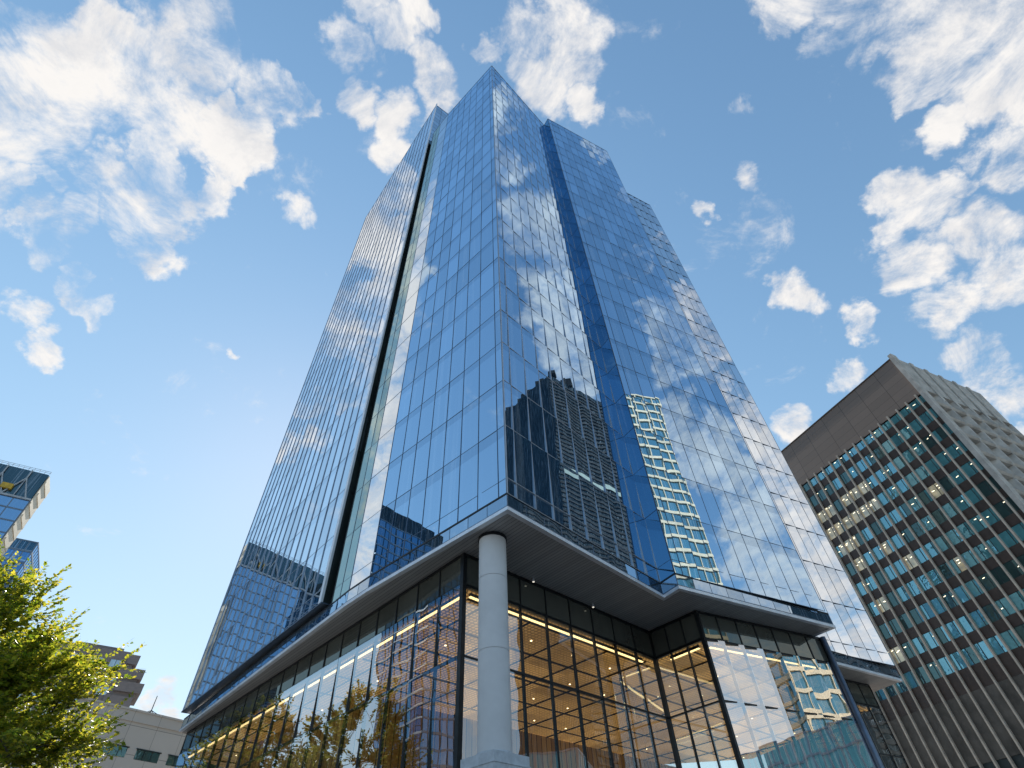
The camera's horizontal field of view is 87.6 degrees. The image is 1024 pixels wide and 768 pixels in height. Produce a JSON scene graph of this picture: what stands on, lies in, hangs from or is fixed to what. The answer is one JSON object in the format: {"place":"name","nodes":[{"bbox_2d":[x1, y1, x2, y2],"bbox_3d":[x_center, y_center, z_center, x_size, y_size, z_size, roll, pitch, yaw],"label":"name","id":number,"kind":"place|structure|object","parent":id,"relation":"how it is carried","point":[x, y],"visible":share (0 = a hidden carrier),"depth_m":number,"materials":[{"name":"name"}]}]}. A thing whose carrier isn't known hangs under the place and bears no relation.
{"place":"outdoors","nodes":[
{"label":"outdoors","id":0,"kind":"place"},
{"bbox_2d":[0,538,39,601],"bbox_3d":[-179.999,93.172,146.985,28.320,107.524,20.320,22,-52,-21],"label":"tower","id":1,"kind":"structure","parent":0,"point":[25,549],"depth_m":182.08,"materials":[{"name":"blue glass"}]},
{"bbox_2d":[0,460,51,558],"bbox_3d":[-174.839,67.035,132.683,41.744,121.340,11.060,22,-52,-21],"label":"corner tower","id":2,"kind":"structure","parent":0,"point":[24,493],"depth_m":173.63,"materials":[{"name":"blue glass"}]},
{"bbox_2d":[17,641,145,714],"bbox_3d":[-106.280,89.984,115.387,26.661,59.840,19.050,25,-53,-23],"label":"brick block","id":3,"kind":"structure","parent":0,"point":[123,689],"depth_m":130.71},
{"bbox_2d":[95,686,108,694],"bbox_3d":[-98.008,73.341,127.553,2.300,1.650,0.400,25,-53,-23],"label":"window","id":4,"kind":"structure","parent":3,"relation":"in","point":[107,688],"depth_m":127.50,"materials":[{"name":"blue glass"}]},
{"bbox_2d":[108,659,120,666],"bbox_3d":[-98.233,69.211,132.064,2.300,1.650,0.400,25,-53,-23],"label":"window","id":5,"kind":"structure","parent":3,"relation":"in","point":[113,662],"depth_m":131.96,"materials":[{"name":"blue glass"}]},
{"bbox_2d":[5,696,185,767],"bbox_3d":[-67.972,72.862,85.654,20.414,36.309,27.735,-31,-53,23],"label":"concrete building","id":6,"kind":"structure","parent":0,"point":[152,739],"depth_m":88.91,"materials":[{"name":"grey concrete"}]},
{"bbox_2d":[102,741,129,756],"bbox_3d":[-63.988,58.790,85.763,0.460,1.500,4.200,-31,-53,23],"label":"ribbon window","id":7,"kind":"structure","parent":6,"relation":"in","point":[123,751],"depth_m":85.94,"materials":[{"name":"teal glass"}]},
{"bbox_2d":[134,748,161,762],"bbox_3d":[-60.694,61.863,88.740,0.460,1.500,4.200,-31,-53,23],"label":"ribbon window","id":8,"kind":"structure","parent":6,"relation":"in","point":[141,754],"depth_m":88.66,"materials":[{"name":"teal glass"}]},
{"bbox_2d":[165,754,178,766],"bbox_3d":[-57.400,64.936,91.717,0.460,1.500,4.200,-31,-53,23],"label":"ribbon window","id":9,"kind":"structure","parent":6,"relation":"in","point":[172,759],"depth_m":91.07,"materials":[{"name":"teal glass"}]},
{"bbox_2d":[0,0,1023,767],"label":"sky","id":10,"kind":"structure","parent":0,"point":[189,188],"materials":[{"name":"blue"}]},
{"bbox_2d":[175,66,908,767],"bbox_3d":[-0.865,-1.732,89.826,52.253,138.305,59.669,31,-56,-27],"label":"glass tower","id":11,"kind":"structure","parent":0,"point":[533,494],"depth_m":41.59,"materials":[{"name":"glass"}]},
{"bbox_2d":[781,354,1023,767],"bbox_3d":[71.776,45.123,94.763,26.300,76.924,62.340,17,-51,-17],"label":"office slab","id":12,"kind":"structure","parent":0,"point":[909,477],"depth_m":84.85,"materials":[{"name":"grey concrete"}]},
{"bbox_2d":[873,570,886,585],"bbox_3d":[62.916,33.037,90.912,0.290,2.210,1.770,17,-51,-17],"label":"window","id":13,"kind":"structure","parent":12,"relation":"in","point":[878,575],"depth_m":90.96,"materials":[{"name":"blue glass"}]},
{"bbox_2d":[876,596,889,612],"bbox_3d":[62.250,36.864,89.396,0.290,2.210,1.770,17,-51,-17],"label":"window","id":14,"kind":"structure","parent":12,"relation":"in","point":[880,601],"depth_m":89.40,"materials":[{"name":"grey glass"}]},
{"bbox_2d":[878,623,891,639],"bbox_3d":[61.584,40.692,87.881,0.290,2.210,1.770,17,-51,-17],"label":"window","id":15,"kind":"structure","parent":12,"relation":"in","point":[885,632],"depth_m":87.93,"materials":[{"name":"teal glass"}]},
{"bbox_2d":[878,515,891,529],"bbox_3d":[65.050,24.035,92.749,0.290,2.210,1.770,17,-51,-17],"label":"window","id":16,"kind":"structure","parent":12,"relation":"in","point":[885,522],"depth_m":92.79,"materials":[{"name":"blue glass"}]},
{"bbox_2d":[881,539,894,554],"bbox_3d":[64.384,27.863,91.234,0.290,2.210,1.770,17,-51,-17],"label":"window","id":17,"kind":"structure","parent":12,"relation":"in","point":[886,545],"depth_m":91.25,"materials":[{"name":"glass"}]},
{"bbox_2d":[883,565,896,580],"bbox_3d":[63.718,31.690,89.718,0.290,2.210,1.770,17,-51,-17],"label":"window","id":18,"kind":"structure","parent":12,"relation":"in","point":[890,573],"depth_m":89.77,"materials":[{"name":"blue glass"}]},
{"bbox_2d":[885,591,899,606],"bbox_3d":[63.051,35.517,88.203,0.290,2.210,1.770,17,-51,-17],"label":"window","id":19,"kind":"structure","parent":12,"relation":"in","point":[891,597],"depth_m":88.24,"materials":[{"name":"teal glass"}]},
{"bbox_2d":[887,618,902,634],"bbox_3d":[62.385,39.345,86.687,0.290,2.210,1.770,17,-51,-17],"label":"window","id":20,"kind":"structure","parent":12,"relation":"in","point":[894,625],"depth_m":86.72,"materials":[{"name":"teal glass"}]},
{"bbox_2d":[888,509,901,523],"bbox_3d":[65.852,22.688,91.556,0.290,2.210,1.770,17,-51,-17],"label":"window","id":21,"kind":"structure","parent":12,"relation":"in","point":[893,514],"depth_m":91.57,"materials":[{"name":"blue glass"}]},
{"bbox_2d":[890,646,904,662],"bbox_3d":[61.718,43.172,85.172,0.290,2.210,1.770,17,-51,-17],"label":"window","id":22,"kind":"structure","parent":12,"relation":"in","point":[896,652],"depth_m":85.20,"materials":[{"name":"beige glass"}]},
{"bbox_2d":[890,533,904,548],"bbox_3d":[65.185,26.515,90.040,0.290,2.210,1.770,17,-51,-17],"label":"window","id":23,"kind":"structure","parent":12,"relation":"in","point":[896,539],"depth_m":90.09,"materials":[{"name":"blue glass"}]},
{"bbox_2d":[893,559,906,574],"bbox_3d":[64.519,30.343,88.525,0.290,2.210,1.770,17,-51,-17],"label":"window","id":24,"kind":"structure","parent":12,"relation":"in","point":[898,564],"depth_m":88.55,"materials":[{"name":"blue glass"}]},
{"bbox_2d":[896,675,907,692],"bbox_3d":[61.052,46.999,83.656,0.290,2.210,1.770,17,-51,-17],"label":"window","id":25,"kind":"structure","parent":12,"relation":"in","point":[901,686],"depth_m":83.44,"materials":[{"name":"blue glass"}]},
{"bbox_2d":[895,585,909,601],"bbox_3d":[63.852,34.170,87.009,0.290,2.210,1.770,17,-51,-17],"label":"window","id":26,"kind":"structure","parent":12,"relation":"in","point":[901,591],"depth_m":87.05,"materials":[{"name":"blue glass"}]},
{"bbox_2d":[895,478,909,492],"bbox_3d":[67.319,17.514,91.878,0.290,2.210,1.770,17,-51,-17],"label":"window","id":27,"kind":"structure","parent":12,"relation":"in","point":[902,486],"depth_m":91.90,"materials":[{"name":"blue glass"}]},
{"bbox_2d":[897,502,911,517],"bbox_3d":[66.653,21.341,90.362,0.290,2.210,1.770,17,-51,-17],"label":"window","id":28,"kind":"structure","parent":12,"relation":"in","point":[903,508],"depth_m":90.41,"materials":[{"name":"blue glass"}]},
{"bbox_2d":[897,613,912,629],"bbox_3d":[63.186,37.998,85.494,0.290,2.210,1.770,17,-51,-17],"label":"window","id":29,"kind":"structure","parent":12,"relation":"in","point":[903,618],"depth_m":85.54,"materials":[{"name":"teal glass"}]},
{"bbox_2d":[900,527,914,542],"bbox_3d":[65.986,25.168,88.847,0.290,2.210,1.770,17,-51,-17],"label":"window","id":30,"kind":"structure","parent":12,"relation":"in","point":[907,535],"depth_m":88.90,"materials":[{"name":"blue glass"}]},
{"bbox_2d":[900,641,915,658],"bbox_3d":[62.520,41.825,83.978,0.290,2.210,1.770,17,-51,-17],"label":"window","id":31,"kind":"structure","parent":12,"relation":"in","point":[906,646],"depth_m":84.02,"materials":[{"name":"teal glass"}]},
{"bbox_2d":[902,448,916,462],"bbox_3d":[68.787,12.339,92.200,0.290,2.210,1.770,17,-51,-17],"label":"window","id":32,"kind":"structure","parent":12,"relation":"in","point":[908,454],"depth_m":92.24,"materials":[{"name":"teal glass"}]},
{"bbox_2d":[902,553,917,569],"bbox_3d":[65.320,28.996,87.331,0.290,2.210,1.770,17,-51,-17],"label":"window","id":33,"kind":"structure","parent":12,"relation":"in","point":[911,563],"depth_m":87.37,"materials":[{"name":"grey glass"}]},
{"bbox_2d":[903,671,918,688],"bbox_3d":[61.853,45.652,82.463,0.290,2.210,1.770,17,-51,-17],"label":"window","id":34,"kind":"structure","parent":12,"relation":"in","point":[909,676],"depth_m":82.50,"materials":[{"name":"blue glass"}]},
{"bbox_2d":[905,472,919,486],"bbox_3d":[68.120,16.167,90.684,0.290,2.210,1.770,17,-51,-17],"label":"window","id":35,"kind":"structure","parent":12,"relation":"in","point":[911,478],"depth_m":90.70,"materials":[{"name":"teal glass"}]},
{"bbox_2d":[905,580,920,596],"bbox_3d":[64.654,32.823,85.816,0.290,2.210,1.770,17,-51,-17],"label":"window","id":36,"kind":"structure","parent":12,"relation":"in","point":[912,587],"depth_m":85.85,"materials":[{"name":"blue glass"}]},
{"bbox_2d":[907,496,922,511],"bbox_3d":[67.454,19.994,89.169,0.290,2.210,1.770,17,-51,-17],"label":"window","id":37,"kind":"structure","parent":12,"relation":"in","point":[914,503],"depth_m":89.17,"materials":[{"name":"teal glass"}]},
{"bbox_2d":[908,608,923,624],"bbox_3d":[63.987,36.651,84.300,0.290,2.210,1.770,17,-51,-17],"label":"window","id":38,"kind":"structure","parent":12,"relation":"in","point":[914,613],"depth_m":84.33,"materials":[{"name":"blue glass"}]},
{"bbox_2d":[910,521,925,536],"bbox_3d":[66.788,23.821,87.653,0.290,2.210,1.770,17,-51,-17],"label":"window","id":39,"kind":"structure","parent":12,"relation":"in","point":[916,527],"depth_m":87.67,"materials":[{"name":"teal glass"}]},
{"bbox_2d":[911,636,926,653],"bbox_3d":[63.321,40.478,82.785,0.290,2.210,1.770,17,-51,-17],"label":"window","id":40,"kind":"structure","parent":12,"relation":"in","point":[917,642],"depth_m":82.82,"materials":[{"name":"blue glass"}]},
{"bbox_2d":[911,441,926,455],"bbox_3d":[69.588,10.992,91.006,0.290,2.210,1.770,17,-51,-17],"label":"window","id":41,"kind":"structure","parent":12,"relation":"in","point":[918,447],"depth_m":91.04,"materials":[{"name":"teal glass"}]},
{"bbox_2d":[913,547,928,563],"bbox_3d":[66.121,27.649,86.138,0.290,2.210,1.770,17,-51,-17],"label":"window","id":42,"kind":"structure","parent":12,"relation":"in","point":[919,553],"depth_m":86.15,"materials":[{"name":"blue glass"}]},
{"bbox_2d":[914,666,929,684],"bbox_3d":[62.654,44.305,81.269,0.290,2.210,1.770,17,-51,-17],"label":"window","id":43,"kind":"structure","parent":12,"relation":"in","point":[922,675],"depth_m":81.32,"materials":[{"name":"teal glass"}]},
{"bbox_2d":[915,465,929,479],"bbox_3d":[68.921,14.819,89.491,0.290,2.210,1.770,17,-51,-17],"label":"window","id":44,"kind":"structure","parent":12,"relation":"in","point":[921,471],"depth_m":89.53,"materials":[{"name":"teal glass"}]},
{"bbox_2d":[916,574,931,590],"bbox_3d":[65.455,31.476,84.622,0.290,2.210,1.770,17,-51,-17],"label":"window","id":45,"kind":"structure","parent":12,"relation":"in","point":[922,580],"depth_m":84.64,"materials":[{"name":"blue glass"}]},
{"bbox_2d":[917,490,932,504],"bbox_3d":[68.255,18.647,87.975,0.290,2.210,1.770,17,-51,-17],"label":"window","id":46,"kind":"structure","parent":12,"relation":"in","point":[923,495],"depth_m":88.01,"materials":[{"name":"teal glass"}]},
{"bbox_2d":[919,602,934,619],"bbox_3d":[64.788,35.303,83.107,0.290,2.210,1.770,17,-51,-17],"label":"window","id":47,"kind":"structure","parent":12,"relation":"in","point":[925,608],"depth_m":83.13,"materials":[{"name":"blue glass"}]},
{"bbox_2d":[920,515,935,530],"bbox_3d":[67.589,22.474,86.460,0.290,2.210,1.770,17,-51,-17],"label":"window","id":48,"kind":"structure","parent":12,"relation":"in","point":[927,521],"depth_m":86.50,"materials":[{"name":"teal glass"}]},
{"bbox_2d":[921,434,936,448],"bbox_3d":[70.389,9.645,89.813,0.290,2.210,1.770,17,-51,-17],"label":"window","id":49,"kind":"structure","parent":12,"relation":"in","point":[928,440],"depth_m":89.84,"materials":[{"name":"teal glass"}]},
{"bbox_2d":[922,631,938,648],"bbox_3d":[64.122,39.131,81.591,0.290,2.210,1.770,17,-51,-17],"label":"window","id":50,"kind":"structure","parent":12,"relation":"in","point":[929,638],"depth_m":81.62,"materials":[{"name":"blue glass"}]},
{"bbox_2d":[923,541,939,557],"bbox_3d":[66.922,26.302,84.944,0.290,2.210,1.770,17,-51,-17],"label":"window","id":51,"kind":"structure","parent":12,"relation":"in","point":[930,547],"depth_m":84.97,"materials":[{"name":"blue glass"}]},
{"bbox_2d":[925,458,940,472],"bbox_3d":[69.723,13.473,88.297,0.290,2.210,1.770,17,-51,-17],"label":"window","id":52,"kind":"structure","parent":12,"relation":"in","point":[932,465],"depth_m":88.32,"materials":[{"name":"teal glass"}]},
{"bbox_2d":[925,661,942,679],"bbox_3d":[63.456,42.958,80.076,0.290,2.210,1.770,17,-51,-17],"label":"window","id":53,"kind":"structure","parent":12,"relation":"in","point":[932,668],"depth_m":80.10,"materials":[{"name":"teal glass"}]},
{"bbox_2d":[929,407,938,417],"bbox_3d":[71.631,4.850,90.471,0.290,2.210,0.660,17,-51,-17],"label":"window","id":54,"kind":"structure","parent":12,"relation":"in","point":[931,409],"depth_m":90.50,"materials":[{"name":"teal glass"}]},
{"bbox_2d":[926,568,942,584],"bbox_3d":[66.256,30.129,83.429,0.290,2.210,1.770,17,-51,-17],"label":"window","id":55,"kind":"structure","parent":12,"relation":"in","point":[933,574],"depth_m":83.47,"materials":[{"name":"blue glass"}]},
{"bbox_2d":[928,482,943,497],"bbox_3d":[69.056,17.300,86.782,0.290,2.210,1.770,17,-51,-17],"label":"window","id":56,"kind":"structure","parent":12,"relation":"in","point":[934,488],"depth_m":86.80,"materials":[{"name":"beige glass"}]},
{"bbox_2d":[930,597,946,613],"bbox_3d":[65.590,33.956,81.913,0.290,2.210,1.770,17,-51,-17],"label":"window","id":57,"kind":"structure","parent":12,"relation":"in","point":[936,602],"depth_m":81.93,"materials":[{"name":"blue glass"}]},
{"bbox_2d":[931,508,947,524],"bbox_3d":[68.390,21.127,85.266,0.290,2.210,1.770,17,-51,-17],"label":"window","id":58,"kind":"structure","parent":12,"relation":"in","point":[938,515],"depth_m":85.29,"materials":[{"name":"teal glass"}]},
{"bbox_2d":[932,426,947,441],"bbox_3d":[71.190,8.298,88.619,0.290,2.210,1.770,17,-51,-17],"label":"window","id":59,"kind":"structure","parent":12,"relation":"in","point":[939,433],"depth_m":88.62,"materials":[{"name":"teal glass"}]},
{"bbox_2d":[933,626,950,643],"bbox_3d":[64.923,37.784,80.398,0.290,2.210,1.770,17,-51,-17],"label":"window","id":60,"kind":"structure","parent":12,"relation":"in","point":[940,632],"depth_m":80.41,"materials":[{"name":"blue glass"}]},
{"bbox_2d":[934,534,950,551],"bbox_3d":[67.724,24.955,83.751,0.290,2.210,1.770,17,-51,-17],"label":"window","id":61,"kind":"structure","parent":12,"relation":"in","point":[943,544],"depth_m":83.78,"materials":[{"name":"blue glass"}]},
{"bbox_2d":[935,451,951,465],"bbox_3d":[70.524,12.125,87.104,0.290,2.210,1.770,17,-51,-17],"label":"window","id":62,"kind":"structure","parent":12,"relation":"in","point":[942,457],"depth_m":87.13,"materials":[{"name":"teal glass"}]},
{"bbox_2d":[937,656,954,674],"bbox_3d":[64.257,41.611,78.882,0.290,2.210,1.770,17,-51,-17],"label":"window","id":63,"kind":"structure","parent":12,"relation":"in","point":[943,662],"depth_m":78.92,"materials":[{"name":"blue glass"}]},
{"bbox_2d":[938,562,954,579],"bbox_3d":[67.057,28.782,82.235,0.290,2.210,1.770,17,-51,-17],"label":"window","id":64,"kind":"structure","parent":12,"relation":"in","point":[944,568],"depth_m":82.26,"materials":[{"name":"blue glass"}]},
{"bbox_2d":[939,475,954,491],"bbox_3d":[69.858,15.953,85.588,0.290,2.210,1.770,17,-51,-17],"label":"window","id":65,"kind":"structure","parent":12,"relation":"in","point":[946,483],"depth_m":85.60,"materials":[{"name":"teal glass"}]},
{"bbox_2d":[942,423,952,433],"bbox_3d":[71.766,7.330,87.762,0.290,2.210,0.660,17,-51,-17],"label":"window","id":66,"kind":"structure","parent":12,"relation":"in","point":[945,425],"depth_m":87.76,"materials":[{"name":"teal glass"}]},
{"bbox_2d":[941,591,958,608],"bbox_3d":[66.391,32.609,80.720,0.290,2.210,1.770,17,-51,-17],"label":"window","id":67,"kind":"structure","parent":12,"relation":"in","point":[948,597],"depth_m":80.75,"materials":[{"name":"blue glass"}]},
{"bbox_2d":[941,501,958,517],"bbox_3d":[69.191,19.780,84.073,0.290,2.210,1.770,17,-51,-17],"label":"window","id":68,"kind":"structure","parent":12,"relation":"in","point":[949,508],"depth_m":84.11,"materials":[{"name":"teal glass"}]},
{"bbox_2d":[944,620,962,638],"bbox_3d":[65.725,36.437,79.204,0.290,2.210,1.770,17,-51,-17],"label":"window","id":69,"kind":"structure","parent":12,"relation":"in","point":[955,632],"depth_m":79.22,"materials":[{"name":"blue glass"}]},
{"bbox_2d":[945,528,962,544],"bbox_3d":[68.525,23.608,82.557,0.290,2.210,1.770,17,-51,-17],"label":"window","id":70,"kind":"structure","parent":12,"relation":"in","point":[952,534],"depth_m":82.57,"materials":[{"name":"blue glass"}]},
{"bbox_2d":[946,443,962,458],"bbox_3d":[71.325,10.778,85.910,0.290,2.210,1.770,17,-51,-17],"label":"window","id":71,"kind":"structure","parent":12,"relation":"in","point":[953,450],"depth_m":85.93,"materials":[{"name":"teal glass"}]},
{"bbox_2d":[949,651,966,669],"bbox_3d":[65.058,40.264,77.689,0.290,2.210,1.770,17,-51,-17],"label":"window","id":72,"kind":"structure","parent":12,"relation":"in","point":[955,657],"depth_m":77.72,"materials":[{"name":"blue glass"}]},
{"bbox_2d":[949,556,966,573],"bbox_3d":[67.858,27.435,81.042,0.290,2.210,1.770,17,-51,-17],"label":"window","id":73,"kind":"structure","parent":12,"relation":"in","point":[957,564],"depth_m":81.06,"materials":[{"name":"grey glass"}]},
{"bbox_2d":[949,468,966,483],"bbox_3d":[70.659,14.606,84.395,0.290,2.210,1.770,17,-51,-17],"label":"window","id":74,"kind":"structure","parent":12,"relation":"in","point":[957,475],"depth_m":84.42,"materials":[{"name":"teal glass"}]},
{"bbox_2d":[953,585,970,602],"bbox_3d":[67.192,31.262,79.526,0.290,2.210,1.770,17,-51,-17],"label":"window","id":75,"kind":"structure","parent":12,"relation":"in","point":[961,593],"depth_m":79.53,"materials":[{"name":"blue glass"}]},
{"bbox_2d":[953,494,970,510],"bbox_3d":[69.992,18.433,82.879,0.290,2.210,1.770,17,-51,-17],"label":"window","id":76,"kind":"structure","parent":12,"relation":"in","point":[960,501],"depth_m":82.89,"materials":[{"name":"teal glass"}]},
{"bbox_2d":[956,439,967,451],"bbox_3d":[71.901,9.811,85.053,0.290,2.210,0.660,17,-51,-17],"label":"window","id":77,"kind":"structure","parent":12,"relation":"in","point":[959,441],"depth_m":85.08,"materials":[{"name":"teal glass"}]},
{"bbox_2d":[956,521,974,538],"bbox_3d":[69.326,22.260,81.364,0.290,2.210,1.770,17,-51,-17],"label":"window","id":78,"kind":"structure","parent":12,"relation":"in","point":[964,528],"depth_m":81.37,"materials":[{"name":"blue glass"}]},
{"bbox_2d":[957,615,975,633],"bbox_3d":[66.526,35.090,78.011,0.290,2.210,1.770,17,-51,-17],"label":"window","id":79,"kind":"structure","parent":12,"relation":"in","point":[965,623],"depth_m":78.04,"materials":[{"name":"blue glass"}]},
{"bbox_2d":[960,461,978,477],"bbox_3d":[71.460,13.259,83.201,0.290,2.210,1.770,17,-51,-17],"label":"window","id":80,"kind":"structure","parent":12,"relation":"in","point":[968,467],"depth_m":83.19,"materials":[{"name":"teal glass"}]},
{"bbox_2d":[960,549,979,566],"bbox_3d":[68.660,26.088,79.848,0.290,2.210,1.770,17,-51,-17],"label":"window","id":81,"kind":"structure","parent":12,"relation":"in","point":[968,556],"depth_m":79.87,"materials":[{"name":"blue glass"}]},
{"bbox_2d":[961,646,979,665],"bbox_3d":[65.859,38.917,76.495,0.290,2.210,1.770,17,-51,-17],"label":"window","id":82,"kind":"structure","parent":12,"relation":"in","point":[969,654],"depth_m":76.52,"materials":[{"name":"teal glass"}]},
{"bbox_2d":[964,487,982,503],"bbox_3d":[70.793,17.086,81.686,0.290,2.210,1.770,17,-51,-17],"label":"window","id":83,"kind":"structure","parent":12,"relation":"in","point":[972,494],"depth_m":81.70,"materials":[{"name":"teal glass"}]},
{"bbox_2d":[964,579,983,596],"bbox_3d":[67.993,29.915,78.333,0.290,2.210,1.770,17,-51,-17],"label":"window","id":84,"kind":"structure","parent":12,"relation":"in","point":[972,585],"depth_m":78.36,"materials":[{"name":"teal glass"}]},
{"bbox_2d":[969,514,986,531],"bbox_3d":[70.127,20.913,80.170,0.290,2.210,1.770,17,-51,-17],"label":"window","id":85,"kind":"structure","parent":12,"relation":"in","point":[976,521],"depth_m":80.18,"materials":[{"name":"teal glass"}]},
{"bbox_2d":[972,457,983,469],"bbox_3d":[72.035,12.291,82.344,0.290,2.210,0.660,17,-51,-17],"label":"window","id":86,"kind":"structure","parent":12,"relation":"in","point":[974,459],"depth_m":82.31,"materials":[{"name":"teal glass"}]},
{"bbox_2d":[969,609,988,627],"bbox_3d":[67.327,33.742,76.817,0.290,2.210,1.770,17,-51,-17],"label":"window","id":87,"kind":"structure","parent":12,"relation":"in","point":[976,615],"depth_m":76.84,"materials":[{"name":"blue glass"}]},
{"bbox_2d":[973,543,991,560],"bbox_3d":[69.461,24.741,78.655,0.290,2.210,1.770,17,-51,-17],"label":"window","id":88,"kind":"structure","parent":12,"relation":"in","point":[980,549],"depth_m":78.66,"materials":[{"name":"teal glass"}]},
{"bbox_2d":[973,640,993,660],"bbox_3d":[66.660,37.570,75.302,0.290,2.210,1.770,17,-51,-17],"label":"window","id":89,"kind":"structure","parent":12,"relation":"in","point":[981,647],"depth_m":75.34,"materials":[{"name":"blue glass"}]},
{"bbox_2d":[976,480,995,496],"bbox_3d":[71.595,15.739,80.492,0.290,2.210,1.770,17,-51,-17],"label":"window","id":90,"kind":"structure","parent":12,"relation":"in","point":[984,486],"depth_m":80.51,"materials":[{"name":"glass"}]},
{"bbox_2d":[977,572,996,590],"bbox_3d":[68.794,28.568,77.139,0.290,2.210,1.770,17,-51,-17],"label":"window","id":91,"kind":"structure","parent":12,"relation":"in","point":[985,579],"depth_m":77.15,"materials":[{"name":"glass"}]},
{"bbox_2d":[981,507,999,524],"bbox_3d":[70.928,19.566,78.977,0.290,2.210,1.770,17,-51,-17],"label":"window","id":92,"kind":"structure","parent":12,"relation":"in","point":[990,516],"depth_m":78.97,"materials":[{"name":"teal glass"}]},
{"bbox_2d":[981,603,1001,622],"bbox_3d":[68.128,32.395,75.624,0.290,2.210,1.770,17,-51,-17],"label":"window","id":93,"kind":"structure","parent":12,"relation":"in","point":[989,609],"depth_m":75.65,"materials":[{"name":"glass"}]},
{"bbox_2d":[988,476,1001,489],"bbox_3d":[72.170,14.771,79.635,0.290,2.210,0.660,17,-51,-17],"label":"window","id":94,"kind":"structure","parent":12,"relation":"in","point":[991,478],"depth_m":79.62,"materials":[{"name":"glass"}]},
{"bbox_2d":[985,536,1005,554],"bbox_3d":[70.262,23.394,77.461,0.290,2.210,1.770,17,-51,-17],"label":"window","id":95,"kind":"structure","parent":12,"relation":"in","point":[994,544],"depth_m":77.46,"materials":[{"name":"blue glass"}]},
{"bbox_2d":[986,635,1006,654],"bbox_3d":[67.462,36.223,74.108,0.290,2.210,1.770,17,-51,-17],"label":"window","id":96,"kind":"structure","parent":12,"relation":"in","point":[994,641],"depth_m":74.12,"materials":[{"name":"blue glass"}]},
{"bbox_2d":[990,566,1009,584],"bbox_3d":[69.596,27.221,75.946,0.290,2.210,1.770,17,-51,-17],"label":"window","id":97,"kind":"structure","parent":12,"relation":"in","point":[998,573],"depth_m":75.97,"materials":[{"name":"glass"}]},
{"bbox_2d":[993,500,1013,517],"bbox_3d":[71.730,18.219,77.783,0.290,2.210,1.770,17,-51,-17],"label":"window","id":98,"kind":"structure","parent":12,"relation":"in","point":[1003,509],"depth_m":77.81,"materials":[{"name":"glass"}]},
{"bbox_2d":[994,597,1015,616],"bbox_3d":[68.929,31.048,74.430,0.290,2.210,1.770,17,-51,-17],"label":"window","id":99,"kind":"structure","parent":12,"relation":"in","point":[1003,604],"depth_m":74.44,"materials":[{"name":"teal glass"}]},
{"bbox_2d":[998,529,1018,547],"bbox_3d":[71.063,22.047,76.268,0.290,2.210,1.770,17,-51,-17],"label":"window","id":100,"kind":"structure","parent":12,"relation":"in","point":[1007,537],"depth_m":76.26,"materials":[{"name":"teal glass"}]},
{"bbox_2d":[999,629,1021,649],"bbox_3d":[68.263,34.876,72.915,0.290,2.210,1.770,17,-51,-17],"label":"window","id":101,"kind":"structure","parent":12,"relation":"in","point":[1008,636],"depth_m":72.92,"materials":[{"name":"teal glass"}]},
{"bbox_2d":[1006,497,1019,510],"bbox_3d":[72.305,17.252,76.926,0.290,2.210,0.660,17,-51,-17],"label":"window","id":102,"kind":"structure","parent":12,"relation":"in","point":[1009,499],"depth_m":76.90,"materials":[{"name":"black glass"}]},
{"bbox_2d":[1003,559,1023,577],"bbox_3d":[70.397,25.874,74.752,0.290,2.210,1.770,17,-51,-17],"label":"window","id":103,"kind":"structure","parent":12,"relation":"in","point":[1012,567],"depth_m":74.77,"materials":[{"name":"glass"}]},
{"bbox_2d":[1008,590,1023,610],"bbox_3d":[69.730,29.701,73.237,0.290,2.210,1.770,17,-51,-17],"label":"window","id":104,"kind":"structure","parent":12,"relation":"in","point":[1017,598],"depth_m":73.40,"materials":[{"name":"teal glass"}]},
{"bbox_2d":[1011,522,1023,540],"bbox_3d":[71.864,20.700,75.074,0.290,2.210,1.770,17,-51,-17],"label":"window","id":105,"kind":"structure","parent":12,"relation":"in","point":[1018,528],"depth_m":75.35,"materials":[{"name":"teal glass"}]},
{"bbox_2d":[1014,623,1023,641],"bbox_3d":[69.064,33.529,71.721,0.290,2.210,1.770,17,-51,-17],"label":"window","id":106,"kind":"structure","parent":12,"relation":"in","point":[1019,629],"depth_m":72.20,"materials":[{"name":"teal glass"}]},
{"bbox_2d":[1016,554,1023,566],"bbox_3d":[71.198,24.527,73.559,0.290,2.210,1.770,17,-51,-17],"label":"window","id":107,"kind":"structure","parent":12,"relation":"in","point":[1020,558],"depth_m":74.26,"materials":[{"name":"glass"}]},
{"label":"ground","id":108,"kind":"structure","parent":0,"visible":0},
{"bbox_2d":[0,534,145,767],"bbox_3d":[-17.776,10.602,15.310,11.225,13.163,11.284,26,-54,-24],"label":"broadleaf tree","id":109,"kind":"object","parent":108,"relation":"on","point":[28,734],"visible":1,"depth_m":16.63,"materials":[{"name":"green plant"}]}
]}

